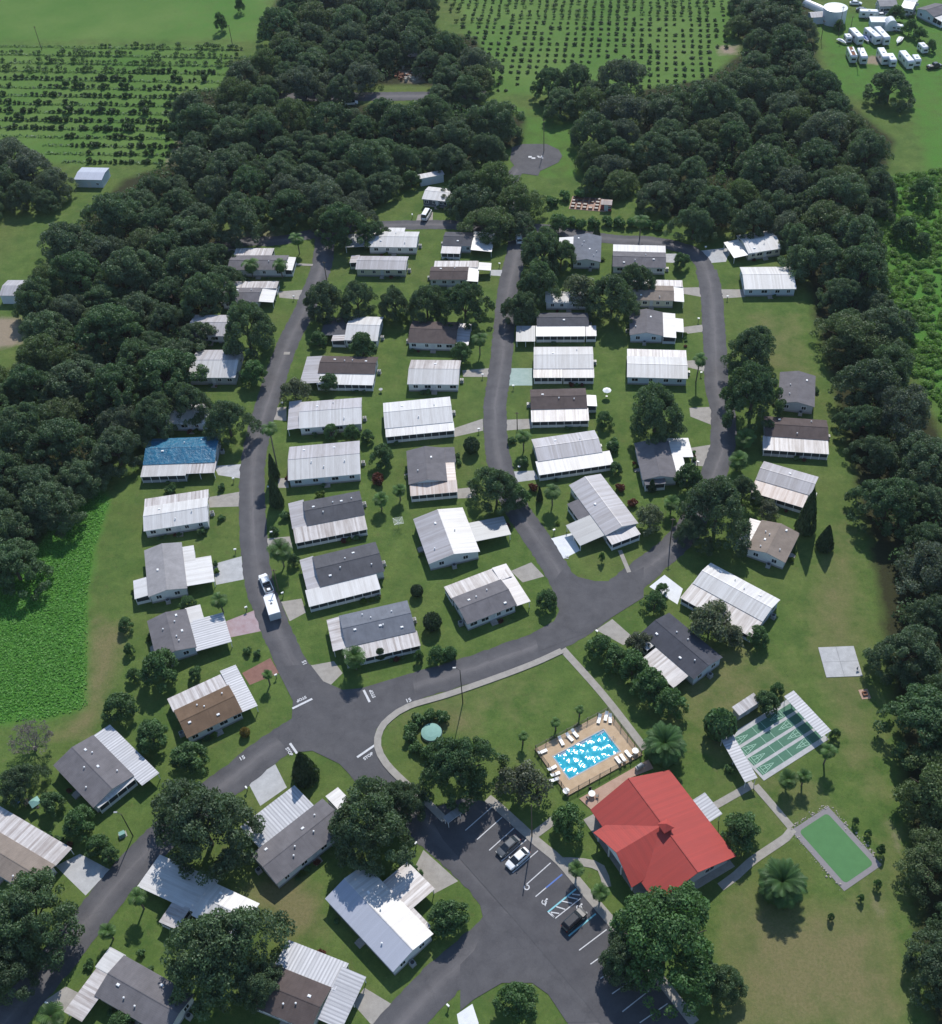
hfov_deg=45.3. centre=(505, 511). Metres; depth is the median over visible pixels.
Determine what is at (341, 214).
oak tree
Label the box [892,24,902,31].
camper trailer
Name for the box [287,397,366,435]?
mobile home
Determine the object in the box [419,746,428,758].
shrub
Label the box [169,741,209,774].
oak tree
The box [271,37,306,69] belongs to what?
oak tree
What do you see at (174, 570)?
mobile home
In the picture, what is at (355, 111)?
oak tree
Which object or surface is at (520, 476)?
driveway
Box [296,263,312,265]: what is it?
path
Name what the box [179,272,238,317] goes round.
oak tree
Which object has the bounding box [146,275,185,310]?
oak tree
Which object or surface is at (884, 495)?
oak tree
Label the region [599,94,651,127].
oak tree
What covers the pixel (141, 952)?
shrub
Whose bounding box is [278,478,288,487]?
driveway
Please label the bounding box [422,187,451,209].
mobile home
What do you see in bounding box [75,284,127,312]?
oak tree
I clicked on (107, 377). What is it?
oak tree
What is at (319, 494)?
shrub
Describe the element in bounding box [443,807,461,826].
notice shelter
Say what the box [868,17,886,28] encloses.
flat shed
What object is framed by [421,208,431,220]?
parked van
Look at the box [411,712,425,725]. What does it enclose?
shrub
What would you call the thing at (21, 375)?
oak tree
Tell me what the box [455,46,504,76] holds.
oak tree
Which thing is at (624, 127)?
oak tree
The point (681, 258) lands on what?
leafy tree
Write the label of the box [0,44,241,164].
weeds
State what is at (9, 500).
oak tree
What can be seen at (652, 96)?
oak tree
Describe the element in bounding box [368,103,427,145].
oak tree
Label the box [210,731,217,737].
shrub
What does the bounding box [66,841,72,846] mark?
shrub
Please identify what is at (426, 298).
oak tree
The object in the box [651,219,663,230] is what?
shrub
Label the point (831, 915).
sapling
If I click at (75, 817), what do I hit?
leafy tree
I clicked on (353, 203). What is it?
oak tree
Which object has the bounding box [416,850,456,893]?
driveway
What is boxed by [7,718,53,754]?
leafless tree
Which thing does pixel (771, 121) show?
oak tree
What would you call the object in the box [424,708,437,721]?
shrub
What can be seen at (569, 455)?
mobile home
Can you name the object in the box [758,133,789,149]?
oak tree
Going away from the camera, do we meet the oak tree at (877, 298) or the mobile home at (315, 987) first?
the mobile home at (315, 987)
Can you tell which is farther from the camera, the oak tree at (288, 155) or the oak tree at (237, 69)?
the oak tree at (237, 69)
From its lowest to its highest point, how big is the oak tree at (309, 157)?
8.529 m
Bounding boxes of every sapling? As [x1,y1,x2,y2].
[827,913,834,920]
[852,817,859,824]
[856,894,864,902]
[864,829,871,835]
[873,879,882,889]
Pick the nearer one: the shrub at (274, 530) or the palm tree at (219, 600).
the palm tree at (219, 600)
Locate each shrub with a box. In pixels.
[56,836,63,841]
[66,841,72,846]
[83,958,93,970]
[106,1008,112,1016]
[136,949,145,956]
[164,482,175,493]
[196,527,204,536]
[203,735,211,740]
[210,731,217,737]
[217,483,224,490]
[217,514,225,520]
[239,727,249,737]
[242,646,251,654]
[253,649,260,656]
[269,525,279,535]
[279,510,289,519]
[298,870,305,876]
[304,866,310,871]
[313,858,320,865]
[315,489,324,497]
[359,597,366,602]
[372,472,383,485]
[376,647,385,659]
[402,730,417,741]
[403,719,418,731]
[408,740,423,752]
[410,584,423,597]
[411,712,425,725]
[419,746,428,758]
[422,611,441,631]
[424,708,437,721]
[436,710,450,723]
[443,646,456,659]
[463,436,479,454]
[507,436,517,443]
[518,456,527,467]
[528,483,537,491]
[545,195,559,206]
[559,190,570,201]
[567,216,576,224]
[574,187,585,198]
[575,218,586,228]
[587,216,600,227]
[590,187,602,194]
[601,215,612,226]
[605,187,618,197]
[605,437,619,451]
[613,215,625,227]
[615,483,625,491]
[619,187,631,196]
[626,217,635,226]
[627,498,638,505]
[644,219,650,228]
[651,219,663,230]
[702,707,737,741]
[724,763,735,773]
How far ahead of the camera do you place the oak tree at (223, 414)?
267.19 m
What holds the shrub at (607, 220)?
on the ground at (806, 960)
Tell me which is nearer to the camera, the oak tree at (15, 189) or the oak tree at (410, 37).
the oak tree at (15, 189)
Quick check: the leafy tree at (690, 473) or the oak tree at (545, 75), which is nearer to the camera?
the leafy tree at (690, 473)
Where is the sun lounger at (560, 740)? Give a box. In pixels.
[558,735,564,744]
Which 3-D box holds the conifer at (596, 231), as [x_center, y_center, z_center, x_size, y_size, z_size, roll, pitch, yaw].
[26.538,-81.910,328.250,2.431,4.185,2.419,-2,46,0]
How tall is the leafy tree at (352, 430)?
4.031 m
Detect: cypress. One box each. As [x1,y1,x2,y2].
[268,452,279,480]
[268,474,283,508]
[536,486,542,501]
[793,487,816,536]
[814,525,834,552]
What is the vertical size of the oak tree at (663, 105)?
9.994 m
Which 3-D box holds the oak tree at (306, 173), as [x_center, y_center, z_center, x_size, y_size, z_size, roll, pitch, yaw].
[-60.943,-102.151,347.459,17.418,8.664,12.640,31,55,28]
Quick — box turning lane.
[504,144,561,211]
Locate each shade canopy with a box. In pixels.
[693,793,721,821]
[720,735,757,787]
[784,690,830,741]
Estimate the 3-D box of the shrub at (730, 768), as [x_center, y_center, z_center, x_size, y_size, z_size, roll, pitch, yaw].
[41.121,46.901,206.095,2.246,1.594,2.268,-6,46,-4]
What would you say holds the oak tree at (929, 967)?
on the ground at (806, 960)
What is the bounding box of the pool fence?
[535,708,641,793]
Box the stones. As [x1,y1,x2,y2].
[790,805,881,885]
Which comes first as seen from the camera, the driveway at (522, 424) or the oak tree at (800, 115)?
the driveway at (522, 424)
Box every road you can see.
[0,555,661,1023]
[167,220,715,273]
[278,91,485,100]
[349,748,600,1023]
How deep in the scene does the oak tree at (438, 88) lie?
384.40 m
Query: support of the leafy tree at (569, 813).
on the ground at (806, 960)
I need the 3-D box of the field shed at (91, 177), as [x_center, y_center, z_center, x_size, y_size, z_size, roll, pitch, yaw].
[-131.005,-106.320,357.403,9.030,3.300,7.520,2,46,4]
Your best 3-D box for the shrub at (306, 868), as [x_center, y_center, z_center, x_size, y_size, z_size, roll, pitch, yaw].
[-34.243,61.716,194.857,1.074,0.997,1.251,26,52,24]
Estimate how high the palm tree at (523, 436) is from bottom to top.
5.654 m
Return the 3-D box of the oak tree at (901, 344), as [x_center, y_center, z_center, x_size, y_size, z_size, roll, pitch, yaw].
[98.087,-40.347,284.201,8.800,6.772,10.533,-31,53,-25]
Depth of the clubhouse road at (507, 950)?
183.89 m
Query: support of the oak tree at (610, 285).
on the ground at (806, 960)
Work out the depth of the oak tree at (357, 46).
405.85 m
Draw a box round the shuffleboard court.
[733,700,828,780]
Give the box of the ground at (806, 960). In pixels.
[0,0,941,1023]
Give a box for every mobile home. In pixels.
[0,806,73,894]
[53,725,160,813]
[64,947,193,1023]
[133,542,215,604]
[138,855,259,932]
[140,436,224,482]
[143,489,214,537]
[147,605,232,666]
[166,404,209,433]
[167,665,258,741]
[189,350,243,387]
[190,315,238,345]
[221,281,279,308]
[228,248,296,278]
[240,785,345,887]
[253,940,365,1023]
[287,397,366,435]
[288,441,365,487]
[288,491,367,548]
[300,356,380,390]
[300,542,385,611]
[321,316,384,346]
[325,862,434,974]
[327,600,420,667]
[345,228,421,255]
[349,255,410,278]
[383,397,455,442]
[404,446,457,501]
[406,321,471,352]
[407,360,463,394]
[413,507,510,570]
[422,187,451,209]
[428,261,491,288]
[441,231,494,259]
[444,564,530,630]
[516,313,596,346]
[527,388,596,427]
[531,430,612,480]
[533,347,596,383]
[545,292,585,312]
[559,233,601,270]
[566,474,639,550]
[612,244,668,274]
[626,308,683,345]
[627,349,689,385]
[628,280,683,309]
[634,438,692,490]
[636,613,722,688]
[680,563,779,642]
[724,231,781,262]
[736,518,799,568]
[740,267,796,298]
[750,461,817,512]
[762,416,829,459]
[777,371,815,415]
[875,0,896,12]
[901,0,918,15]
[916,3,941,27]
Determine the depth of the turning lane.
361.81 m
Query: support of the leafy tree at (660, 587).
on the ground at (806, 960)
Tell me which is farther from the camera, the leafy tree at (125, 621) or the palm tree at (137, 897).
the leafy tree at (125, 621)
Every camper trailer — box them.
[843,33,851,42]
[846,47,857,63]
[848,27,863,44]
[856,48,867,64]
[858,9,878,18]
[863,27,881,44]
[874,26,890,45]
[876,47,888,65]
[888,53,896,67]
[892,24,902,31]
[897,50,914,69]
[912,54,921,66]
[917,42,928,53]
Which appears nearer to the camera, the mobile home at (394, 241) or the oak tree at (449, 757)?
the oak tree at (449, 757)
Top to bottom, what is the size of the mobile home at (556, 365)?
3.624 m
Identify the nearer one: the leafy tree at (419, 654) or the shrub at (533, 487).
the leafy tree at (419, 654)
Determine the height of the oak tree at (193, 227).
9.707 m
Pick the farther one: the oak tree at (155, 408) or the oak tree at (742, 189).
the oak tree at (742, 189)
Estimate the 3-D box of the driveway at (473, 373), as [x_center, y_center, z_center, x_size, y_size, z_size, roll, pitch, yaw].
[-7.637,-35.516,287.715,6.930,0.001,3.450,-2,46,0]
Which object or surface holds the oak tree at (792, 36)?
on the ground at (806, 960)
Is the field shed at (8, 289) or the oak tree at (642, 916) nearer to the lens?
the oak tree at (642, 916)
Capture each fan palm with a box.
[36,1001,65,1023]
[98,923,115,940]
[262,669,272,684]
[266,538,291,566]
[341,645,365,669]
[372,491,388,509]
[392,484,405,500]
[568,859,584,877]
[591,882,609,901]
[664,495,679,513]
[728,450,747,470]
[735,428,756,448]
[778,768,799,789]
[797,768,811,786]
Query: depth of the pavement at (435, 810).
218.34 m
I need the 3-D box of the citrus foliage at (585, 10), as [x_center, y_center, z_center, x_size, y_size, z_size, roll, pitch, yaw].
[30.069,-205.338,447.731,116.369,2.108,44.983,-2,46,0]
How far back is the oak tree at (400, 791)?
198.02 m
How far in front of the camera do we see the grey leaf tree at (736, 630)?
223.76 m
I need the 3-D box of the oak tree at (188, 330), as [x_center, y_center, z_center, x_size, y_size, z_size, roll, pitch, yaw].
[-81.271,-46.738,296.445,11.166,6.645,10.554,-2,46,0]
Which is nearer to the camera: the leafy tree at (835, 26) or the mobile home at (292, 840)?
the mobile home at (292, 840)
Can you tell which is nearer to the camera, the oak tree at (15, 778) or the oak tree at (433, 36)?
the oak tree at (15, 778)
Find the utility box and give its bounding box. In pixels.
[118,830,126,838]
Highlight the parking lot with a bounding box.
[426,798,687,1023]
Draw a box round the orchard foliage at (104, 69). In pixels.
[0,41,242,72]
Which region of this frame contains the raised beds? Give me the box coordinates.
[569,196,608,211]
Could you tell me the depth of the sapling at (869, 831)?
196.14 m
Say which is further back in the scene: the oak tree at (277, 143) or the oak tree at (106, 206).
the oak tree at (277, 143)
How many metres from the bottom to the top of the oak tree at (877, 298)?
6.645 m
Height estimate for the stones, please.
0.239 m
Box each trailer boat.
[836,38,846,44]
[896,36,903,43]
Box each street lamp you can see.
[113,811,133,835]
[453,667,462,702]
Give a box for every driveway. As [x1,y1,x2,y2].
[46,987,77,1013]
[56,854,109,894]
[208,492,238,506]
[213,556,243,584]
[216,464,240,477]
[226,611,260,636]
[242,658,278,684]
[250,765,286,805]
[267,536,292,547]
[274,407,285,420]
[278,290,301,298]
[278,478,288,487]
[281,599,305,620]
[311,661,341,683]
[354,988,390,1023]
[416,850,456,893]
[417,212,432,219]
[454,419,482,436]
[457,488,475,498]
[457,1004,478,1023]
[462,368,488,376]
[491,270,501,275]
[507,419,531,429]
[509,368,531,384]
[511,563,543,581]
[514,471,538,481]
[551,533,579,557]
[597,619,630,644]
[650,575,682,603]
[666,254,675,262]
[683,287,700,296]
[684,325,702,333]
[687,360,703,370]
[689,407,710,423]
[691,445,709,465]
[702,248,728,262]
[721,289,744,297]
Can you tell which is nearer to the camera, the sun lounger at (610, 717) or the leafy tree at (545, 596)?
the sun lounger at (610, 717)
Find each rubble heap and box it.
[389,70,418,80]
[404,73,421,81]
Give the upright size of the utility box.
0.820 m
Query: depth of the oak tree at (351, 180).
342.21 m
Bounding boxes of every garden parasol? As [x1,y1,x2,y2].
[28,796,39,808]
[603,387,610,396]
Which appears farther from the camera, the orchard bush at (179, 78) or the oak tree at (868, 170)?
the orchard bush at (179, 78)
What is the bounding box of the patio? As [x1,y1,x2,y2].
[579,760,652,808]
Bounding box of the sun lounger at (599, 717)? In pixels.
[597,713,601,723]
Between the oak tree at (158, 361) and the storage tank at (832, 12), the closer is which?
the oak tree at (158, 361)
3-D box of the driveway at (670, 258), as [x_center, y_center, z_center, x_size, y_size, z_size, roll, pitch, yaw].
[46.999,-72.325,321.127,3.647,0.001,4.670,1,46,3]
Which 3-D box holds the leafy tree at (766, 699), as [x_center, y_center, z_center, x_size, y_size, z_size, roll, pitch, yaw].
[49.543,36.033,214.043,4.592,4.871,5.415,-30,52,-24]
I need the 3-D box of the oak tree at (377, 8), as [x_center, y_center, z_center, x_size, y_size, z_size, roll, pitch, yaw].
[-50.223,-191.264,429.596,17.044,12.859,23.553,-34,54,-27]
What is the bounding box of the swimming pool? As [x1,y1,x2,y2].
[535,712,642,795]
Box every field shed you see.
[0,280,25,303]
[74,167,110,187]
[404,49,426,63]
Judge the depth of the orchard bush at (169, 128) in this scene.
378.80 m
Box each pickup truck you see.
[258,573,273,594]
[926,61,941,69]
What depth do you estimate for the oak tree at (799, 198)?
331.37 m
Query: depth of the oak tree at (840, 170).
339.81 m
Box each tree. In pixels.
[0,136,28,171]
[0,163,22,196]
[0,186,10,217]
[0,365,8,395]
[0,383,18,436]
[0,401,56,466]
[0,447,26,489]
[0,487,23,524]
[0,508,42,562]
[0,537,53,600]
[0,763,52,808]
[0,866,85,972]
[0,930,40,1005]
[2,179,44,212]
[2,363,59,411]
[5,147,68,182]
[6,464,61,516]
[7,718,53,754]
[10,332,79,372]
[11,276,58,317]
[12,481,87,538]
[18,309,78,353]
[19,417,98,476]
[27,263,67,298]
[31,169,78,201]
[35,187,62,213]
[36,221,103,269]
[37,394,88,438]
[38,358,118,406]
[39,791,66,817]
[42,294,92,322]
[47,249,114,306]
[54,458,111,499]
[62,804,95,842]
[64,303,149,363]
[71,349,106,366]
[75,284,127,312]
[76,192,147,238]
[76,307,109,330]
[84,361,142,422]
[84,833,112,858]
[85,234,126,280]
[86,425,151,485]
[93,246,173,298]
[93,404,143,439]
[100,692,138,722]
[101,846,119,867]
[107,1010,135,1023]
[111,191,133,198]
[114,337,156,383]
[117,290,164,332]
[118,616,133,632]
[123,643,135,654]
[124,226,165,257]
[125,668,139,681]
[127,188,160,211]
[127,886,147,909]
[129,391,177,441]
[131,206,178,243]
[133,347,208,413]
[135,175,171,206]
[135,718,168,755]
[138,330,168,349]
[138,647,179,692]
[145,302,190,338]
[146,232,189,277]
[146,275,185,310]
[150,777,265,885]
[151,338,205,376]
[159,187,198,217]
[159,905,296,1021]
[161,174,192,200]
[161,245,218,288]
[166,215,224,248]
[167,91,213,128]
[168,103,224,144]
[168,145,213,184]
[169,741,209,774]
[170,382,213,426]
[178,321,218,352]
[178,595,197,609]
[179,202,217,231]
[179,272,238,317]
[181,130,216,154]
[189,666,201,680]
[192,173,232,205]
[196,242,235,271]
[202,400,263,444]
[204,148,248,202]
[207,114,252,149]
[209,191,264,247]
[210,265,248,286]
[210,592,227,612]
[213,12,226,30]
[213,76,256,113]
[216,101,249,121]
[217,959,284,1013]
[223,60,268,85]
[223,299,276,359]
[225,142,259,176]
[230,164,272,198]
[234,0,245,11]
[238,110,289,149]
[238,359,267,385]
[240,258,258,277]
[244,104,286,137]
[245,84,280,111]
[246,195,272,225]
[247,158,266,172]
[249,47,285,76]
[253,75,282,92]
[256,7,304,40]
[258,136,301,161]
[258,188,317,232]
[261,421,277,466]
[263,154,294,189]
[264,173,308,207]
[268,30,305,57]
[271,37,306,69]
[271,61,295,87]
[271,65,327,101]
[272,258,287,277]
[275,97,313,135]
[275,150,296,165]
[276,0,309,12]
[279,377,312,402]
[284,1,308,21]
[287,553,300,565]
[288,232,304,253]
[289,130,315,149]
[289,163,322,186]
[290,47,329,88]
[291,22,329,43]
[293,0,339,37]
[293,150,330,172]
[298,134,336,159]
[298,174,343,216]
[300,40,320,51]
[302,280,352,324]
[304,0,351,11]
[305,101,358,139]
[307,331,327,345]
[308,205,337,233]
[314,46,328,69]
[314,201,375,248]
[319,372,337,391]
[320,37,345,53]
[320,69,339,90]
[321,160,354,188]
[323,423,338,439]
[324,48,366,79]
[324,73,354,103]
[327,135,362,166]
[327,775,415,877]
[328,4,371,40]
[329,21,373,52]
[330,130,358,153]
[334,169,368,197]
[339,39,370,56]
[339,139,399,184]
[339,196,379,227]
[340,280,378,321]
[341,424,360,438]
[343,108,362,131]
[344,60,384,98]
[345,190,372,210]
[348,114,384,140]
[348,332,377,356]
[352,0,363,11]
[355,52,385,74]
[356,220,390,247]
[357,0,400,21]
[360,429,374,443]
[362,13,404,50]
[363,171,404,202]
[364,34,388,56]
[365,97,400,134]
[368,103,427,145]
[368,443,393,467]
[373,39,404,68]
[375,137,396,163]
[377,285,409,321]
[380,143,425,174]
[381,779,427,822]
[388,0,405,10]
[391,10,419,35]
[396,26,438,64]
[401,170,421,186]
[403,0,440,18]
[406,126,443,149]
[407,9,432,24]
[407,17,438,46]
[407,284,446,322]
[411,48,441,76]
[412,93,454,130]
[412,146,439,169]
[413,650,423,662]
[418,736,509,813]
[421,119,479,155]
[423,34,435,46]
[426,644,448,663]
[426,899,469,938]
[427,30,467,57]
[427,143,475,174]
[428,65,463,90]
[429,83,454,105]
[434,53,462,74]
[438,281,494,329]
[441,116,478,141]
[441,171,484,204]
[443,184,501,227]
[450,74,487,106]
[450,341,472,362]
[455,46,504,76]
[456,205,517,246]
[460,64,495,97]
[462,99,525,142]
[462,132,508,162]
[466,466,522,514]
[469,160,527,203]
[471,332,487,354]
[491,981,538,1022]
[492,759,553,806]
[494,183,549,219]
[497,484,531,509]
[500,291,539,325]
[505,211,536,235]
[515,429,531,450]
[516,257,562,305]
[518,731,528,744]
[520,225,562,281]
[529,67,569,105]
[536,588,556,611]
[542,86,577,120]
[543,484,561,505]
[547,214,569,232]
[547,239,576,275]
[550,717,560,730]
[550,801,585,842]
[560,62,591,95]
[561,273,596,308]
[568,109,619,153]
[570,86,607,118]
[573,140,608,171]
[575,705,583,716]
[578,80,607,100]
[579,165,606,193]
[581,273,640,323]
[584,634,615,658]
[586,154,634,181]
[591,57,649,94]
[596,411,614,427]
[598,929,652,992]
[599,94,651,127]
[599,118,643,144]
[599,552,604,561]
[601,81,632,115]
[601,169,639,199]
[603,643,624,673]
[604,136,636,169]
[605,879,716,1020]
[610,461,622,475]
[610,648,649,680]
[620,262,656,292]
[624,131,682,171]
[625,631,653,654]
[629,667,668,703]
[630,380,687,444]
[633,215,648,237]
[635,180,676,216]
[635,503,664,536]
[637,163,681,190]
[638,96,687,133]
[639,589,667,613]
[642,92,667,112]
[648,687,688,719]
[650,117,683,147]
[655,583,669,597]
[663,206,717,242]
[666,129,706,160]
[668,91,692,118]
[670,155,709,194]
[673,178,709,211]
[673,252,690,267]
[673,463,702,489]
[673,516,713,555]
[675,475,751,557]
[682,81,742,124]
[686,79,724,110]
[686,185,746,230]
[688,599,731,642]
[690,117,725,145]
[690,960,748,1015]
[692,352,707,382]
[694,142,723,167]
[711,120,752,164]
[713,112,746,135]
[717,76,746,97]
[718,359,786,430]
[720,325,776,371]
[720,811,760,854]
[722,621,743,648]
[723,14,757,38]
[723,67,751,85]
[726,178,760,209]
[727,0,753,12]
[729,198,779,239]
[731,98,763,131]
[732,475,763,505]
[733,0,769,26]
[733,68,783,106]
[733,141,786,193]
[736,50,771,68]
[741,27,772,52]
[746,3,798,33]
[746,624,770,647]
[751,113,783,142]
[754,689,780,717]
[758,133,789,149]
[758,499,780,521]
[759,189,801,222]
[761,146,792,173]
[762,64,788,91]
[763,23,785,50]
[764,23,813,66]
[765,90,802,130]
[766,0,801,16]
[767,209,800,241]
[768,164,808,206]
[769,682,784,695]
[773,48,816,77]
[773,75,803,97]
[773,105,815,141]
[774,222,812,257]
[777,233,847,284]
[781,88,818,112]
[784,159,803,188]
[785,58,823,93]
[787,15,818,43]
[788,109,850,152]
[789,191,810,215]
[793,137,842,174]
[794,69,842,111]
[798,172,873,215]
[799,168,837,200]
[800,199,852,237]
[809,312,888,365]
[811,90,855,113]
[816,278,867,313]
[820,742,838,764]
[824,213,887,266]
[825,307,860,335]
[827,242,892,306]
[828,357,903,408]
[829,728,840,740]
[831,165,866,181]
[831,404,890,443]
[833,19,844,30]
[839,112,867,139]
[840,129,894,172]
[841,128,870,159]
[843,435,902,476]
[844,476,930,537]
[854,197,896,220]
[857,290,899,315]
[858,166,899,209]
[860,305,919,345]
[862,68,916,113]
[862,167,880,189]
[862,623,941,689]
[864,343,913,387]
[872,682,941,771]
[875,383,931,450]
[876,844,885,854]
[881,338,915,362]
[885,4,905,19]
[890,216,917,240]
[891,430,941,490]
[891,744,941,834]
[892,820,941,905]
[893,539,941,599]
[897,521,941,571]
[899,592,941,642]
[900,18,918,34]
[902,925,941,1010]
[906,481,941,519]
[907,177,937,205]
[911,232,932,253]
[912,26,928,40]
[920,673,941,689]
[925,901,941,941]
[926,39,936,51]
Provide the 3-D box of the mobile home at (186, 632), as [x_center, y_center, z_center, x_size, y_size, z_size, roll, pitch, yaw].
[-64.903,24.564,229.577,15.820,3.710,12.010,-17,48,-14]
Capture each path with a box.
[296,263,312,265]
[533,817,562,836]
[562,647,645,749]
[563,857,610,886]
[618,550,630,572]
[713,781,754,807]
[717,827,796,889]
[753,784,793,827]
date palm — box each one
[641,720,686,768]
[758,857,807,908]
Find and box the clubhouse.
[583,770,735,898]
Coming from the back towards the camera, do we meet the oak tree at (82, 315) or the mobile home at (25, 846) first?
the oak tree at (82, 315)
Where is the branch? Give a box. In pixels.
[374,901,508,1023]
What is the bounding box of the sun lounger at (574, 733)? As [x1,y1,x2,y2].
[571,728,578,737]
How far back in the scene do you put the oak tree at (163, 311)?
296.70 m
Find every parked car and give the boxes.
[345,99,357,104]
[496,834,520,857]
[505,847,530,870]
[515,234,521,243]
[561,907,586,932]
[849,0,861,5]
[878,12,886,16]
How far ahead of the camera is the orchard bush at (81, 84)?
403.16 m
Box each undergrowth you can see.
[0,0,941,828]
[873,167,941,421]
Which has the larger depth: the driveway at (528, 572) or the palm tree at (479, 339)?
the palm tree at (479, 339)
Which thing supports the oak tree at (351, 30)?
on the ground at (806, 960)
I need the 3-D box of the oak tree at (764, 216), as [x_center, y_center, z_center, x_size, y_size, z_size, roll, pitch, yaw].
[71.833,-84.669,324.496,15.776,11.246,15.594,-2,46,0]
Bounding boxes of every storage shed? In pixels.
[732,693,758,719]
[808,11,823,23]
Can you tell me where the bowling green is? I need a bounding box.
[794,807,881,890]
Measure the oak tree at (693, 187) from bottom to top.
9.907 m
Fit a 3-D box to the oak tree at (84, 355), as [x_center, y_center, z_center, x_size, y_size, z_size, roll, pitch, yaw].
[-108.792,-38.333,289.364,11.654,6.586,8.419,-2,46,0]
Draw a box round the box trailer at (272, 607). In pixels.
[263,593,281,620]
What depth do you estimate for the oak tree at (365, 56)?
402.57 m
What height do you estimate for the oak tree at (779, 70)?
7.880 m
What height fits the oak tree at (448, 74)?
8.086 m
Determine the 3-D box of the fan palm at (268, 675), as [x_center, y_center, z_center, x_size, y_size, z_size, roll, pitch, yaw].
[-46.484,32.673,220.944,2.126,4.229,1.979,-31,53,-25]
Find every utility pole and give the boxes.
[531,805,532,836]
[669,519,674,543]
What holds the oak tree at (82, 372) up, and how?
on the ground at (806, 960)
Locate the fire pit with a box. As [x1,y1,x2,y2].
[858,689,870,698]
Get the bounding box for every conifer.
[290,751,320,788]
[593,225,600,235]
[647,479,655,492]
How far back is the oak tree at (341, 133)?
362.79 m
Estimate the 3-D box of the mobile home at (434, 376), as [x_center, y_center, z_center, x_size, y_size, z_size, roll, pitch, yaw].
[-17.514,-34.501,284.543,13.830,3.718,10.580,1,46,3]
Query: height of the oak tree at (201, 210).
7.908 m
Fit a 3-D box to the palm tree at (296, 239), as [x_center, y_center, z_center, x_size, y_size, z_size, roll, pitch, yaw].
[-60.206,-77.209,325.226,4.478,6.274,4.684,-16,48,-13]
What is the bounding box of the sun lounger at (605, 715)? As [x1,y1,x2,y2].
[604,711,608,720]
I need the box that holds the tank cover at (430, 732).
[421,723,441,742]
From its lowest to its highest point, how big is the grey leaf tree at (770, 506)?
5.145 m
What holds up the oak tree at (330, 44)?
on the ground at (806, 960)
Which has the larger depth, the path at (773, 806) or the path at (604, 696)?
the path at (604, 696)
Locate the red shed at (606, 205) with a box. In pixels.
[601,199,612,210]
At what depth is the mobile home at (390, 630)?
227.26 m
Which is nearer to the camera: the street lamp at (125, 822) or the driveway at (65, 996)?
the driveway at (65, 996)
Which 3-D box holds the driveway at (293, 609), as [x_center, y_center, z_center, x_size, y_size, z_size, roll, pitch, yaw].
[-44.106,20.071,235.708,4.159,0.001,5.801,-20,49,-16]
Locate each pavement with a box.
[374,648,562,821]
[485,795,698,1023]
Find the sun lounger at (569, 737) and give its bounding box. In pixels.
[565,732,573,741]
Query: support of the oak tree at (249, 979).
on the ground at (806, 960)
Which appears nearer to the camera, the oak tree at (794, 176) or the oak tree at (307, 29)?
the oak tree at (794, 176)
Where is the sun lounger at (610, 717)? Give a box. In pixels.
[609,713,611,722]
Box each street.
[238,234,334,665]
[483,233,643,650]
[609,270,736,580]
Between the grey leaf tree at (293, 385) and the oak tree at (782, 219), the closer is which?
the grey leaf tree at (293, 385)
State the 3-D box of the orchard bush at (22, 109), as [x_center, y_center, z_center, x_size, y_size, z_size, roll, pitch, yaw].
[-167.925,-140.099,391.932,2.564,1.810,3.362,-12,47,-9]
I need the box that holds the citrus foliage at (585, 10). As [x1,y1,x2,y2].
[444,0,732,21]
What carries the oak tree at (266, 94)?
on the ground at (806, 960)
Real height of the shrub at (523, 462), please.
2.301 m
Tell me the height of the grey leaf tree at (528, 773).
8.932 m
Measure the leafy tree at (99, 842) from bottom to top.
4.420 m
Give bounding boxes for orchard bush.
[4,97,11,102]
[6,105,12,111]
[13,112,20,118]
[19,106,26,112]
[62,80,69,85]
[62,115,68,121]
[63,104,73,111]
[71,80,78,87]
[77,82,84,86]
[89,141,96,146]
[97,73,106,78]
[98,105,105,111]
[111,74,118,78]
[121,122,130,128]
[126,123,134,130]
[136,142,143,146]
[138,105,148,112]
[139,98,146,105]
[148,148,155,154]
[158,124,164,130]
[165,100,171,105]
[167,125,176,131]
[175,76,182,81]
[201,74,207,80]
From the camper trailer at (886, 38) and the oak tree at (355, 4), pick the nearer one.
the camper trailer at (886, 38)
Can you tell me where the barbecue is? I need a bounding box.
[635,762,643,771]
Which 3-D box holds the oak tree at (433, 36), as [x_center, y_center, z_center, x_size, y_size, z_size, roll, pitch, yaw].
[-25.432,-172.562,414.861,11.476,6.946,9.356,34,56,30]
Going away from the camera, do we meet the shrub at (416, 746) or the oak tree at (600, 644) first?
the shrub at (416, 746)
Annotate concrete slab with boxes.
[818,646,862,677]
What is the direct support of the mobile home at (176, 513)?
on the ground at (806, 960)
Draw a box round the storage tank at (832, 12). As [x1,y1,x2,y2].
[823,2,847,26]
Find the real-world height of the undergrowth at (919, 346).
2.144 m
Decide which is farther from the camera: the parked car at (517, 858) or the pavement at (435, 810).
the pavement at (435, 810)
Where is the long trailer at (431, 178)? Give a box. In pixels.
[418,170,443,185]
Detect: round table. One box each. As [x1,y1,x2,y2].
[588,790,594,796]
[632,748,638,753]
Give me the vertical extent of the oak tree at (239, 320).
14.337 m
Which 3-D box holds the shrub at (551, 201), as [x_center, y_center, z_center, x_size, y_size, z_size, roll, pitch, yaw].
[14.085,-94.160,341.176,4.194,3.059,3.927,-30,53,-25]
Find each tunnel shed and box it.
[802,0,819,7]
[809,2,823,11]
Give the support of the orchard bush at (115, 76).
on the ground at (806, 960)
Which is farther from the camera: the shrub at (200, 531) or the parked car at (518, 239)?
the parked car at (518, 239)
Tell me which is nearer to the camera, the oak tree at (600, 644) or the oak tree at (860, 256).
the oak tree at (600, 644)
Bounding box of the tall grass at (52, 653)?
[0,492,108,722]
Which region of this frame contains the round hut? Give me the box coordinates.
[883,16,896,30]

